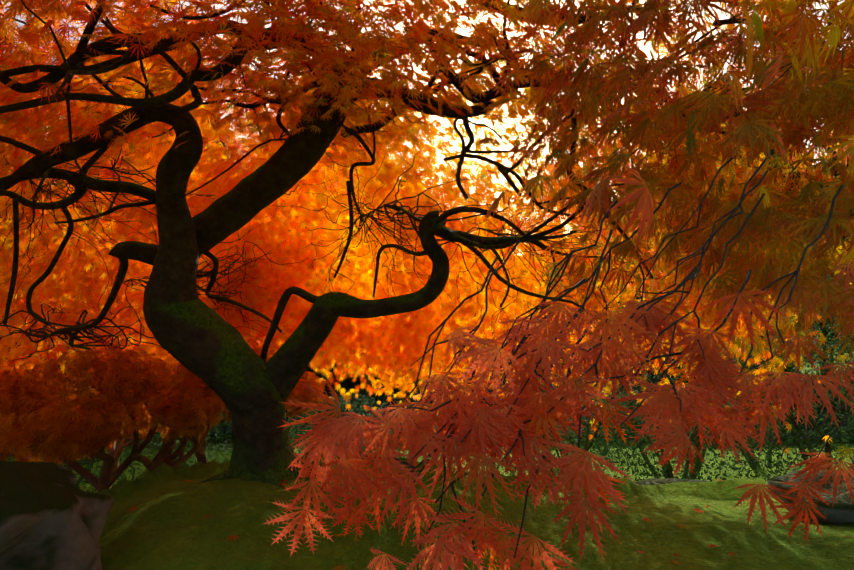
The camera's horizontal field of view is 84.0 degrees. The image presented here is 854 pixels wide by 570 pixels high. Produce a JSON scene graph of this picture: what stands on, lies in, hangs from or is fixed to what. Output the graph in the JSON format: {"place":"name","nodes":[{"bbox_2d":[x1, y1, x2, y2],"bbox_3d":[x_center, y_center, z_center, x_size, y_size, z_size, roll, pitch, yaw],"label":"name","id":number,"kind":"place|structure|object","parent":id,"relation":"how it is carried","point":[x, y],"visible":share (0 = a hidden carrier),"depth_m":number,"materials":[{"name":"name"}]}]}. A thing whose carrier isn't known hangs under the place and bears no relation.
{"place":"outdoors","nodes":[
{"label":"outdoors","id":0,"kind":"place"},
{"bbox_2d":[0,0,853,254],"label":"sky","id":1,"kind":"structure","parent":0,"point":[722,16],"materials":[{"name":"white"}]},
{"bbox_2d":[4,344,853,569],"bbox_3d":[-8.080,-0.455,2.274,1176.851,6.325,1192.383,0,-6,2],"label":"ground","id":2,"kind":"structure","parent":0,"point":[166,524],"depth_m":2.34,"materials":[{"name":"green plant"}]},
{"bbox_2d":[0,461,114,569],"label":"boulder","id":3,"kind":"object","parent":2,"relation":"on","point":[53,516],"visible":1,"depth_m":1.62,"materials":[{"name":"grey stone"}]},
{"bbox_2d":[0,206,852,464],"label":"shrub foliage","id":4,"kind":"object","parent":2,"relation":"on","point":[42,415],"visible":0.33,"depth_m":3.19,"materials":[{"name":"red plant"}]},
{"bbox_2d":[0,0,853,486],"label":"maple tree","id":5,"kind":"object","parent":2,"relation":"on","point":[190,330],"visible":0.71,"depth_m":2.52,"materials":[{"name":"brown plant"}]},
{"bbox_2d":[0,0,853,569],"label":"maple leaves","id":6,"kind":"object","parent":5,"relation":"attached to","point":[36,128],"visible":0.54,"depth_m":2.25,"materials":[{"name":"orange plant"}]},
{"bbox_2d":[0,0,853,560],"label":"thin branches","id":7,"kind":"object","parent":5,"relation":"attached to","point":[362,218],"visible":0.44,"depth_m":2.25,"materials":[{"name":"brown plant"}]},
{"bbox_2d":[264,262,853,569],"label":"maple leaves","id":8,"kind":"object","parent":7,"relation":"attached to","point":[503,429],"visible":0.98,"depth_m":0.52,"materials":[{"name":"red plant"}]},
{"bbox_2d":[473,0,853,365],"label":"maple leaves","id":9,"kind":"object","parent":7,"relation":"attached to","point":[818,103],"visible":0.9,"depth_m":1.11,"materials":[{"name":"plant"}]},
{"bbox_2d":[0,25,853,492],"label":"green garden foliage","id":10,"kind":"object","parent":2,"relation":"on","point":[828,335],"visible":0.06,"depth_m":6.27,"materials":[{"name":"green plant"}]},
{"bbox_2d":[1,193,853,493],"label":"stems","id":11,"kind":"object","parent":2,"relation":"on","point":[112,470],"depth_m":4.46,"materials":[{"name":"brown plant"}]},
{"bbox_2d":[634,478,710,485],"bbox_3d":[1.935,1.579,3.690,0.837,0.093,0.387,0,-6,2],"label":"flat stone","id":12,"kind":"object","parent":2,"relation":"on","point":[653,481],"visible":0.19,"depth_m":3.74,"materials":[{"name":"grey stone"}]},
{"bbox_2d":[767,469,853,523],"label":"rock","id":13,"kind":"object","parent":2,"relation":"on","point":[842,512],"visible":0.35,"depth_m":2.80,"materials":[{"name":"grey stone"}]},
{"bbox_2d":[76,360,853,438],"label":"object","id":14,"kind":"structure","parent":0,"point":[347,386],"depth_m":15.22,"materials":[{"name":"plant"}]}
]}

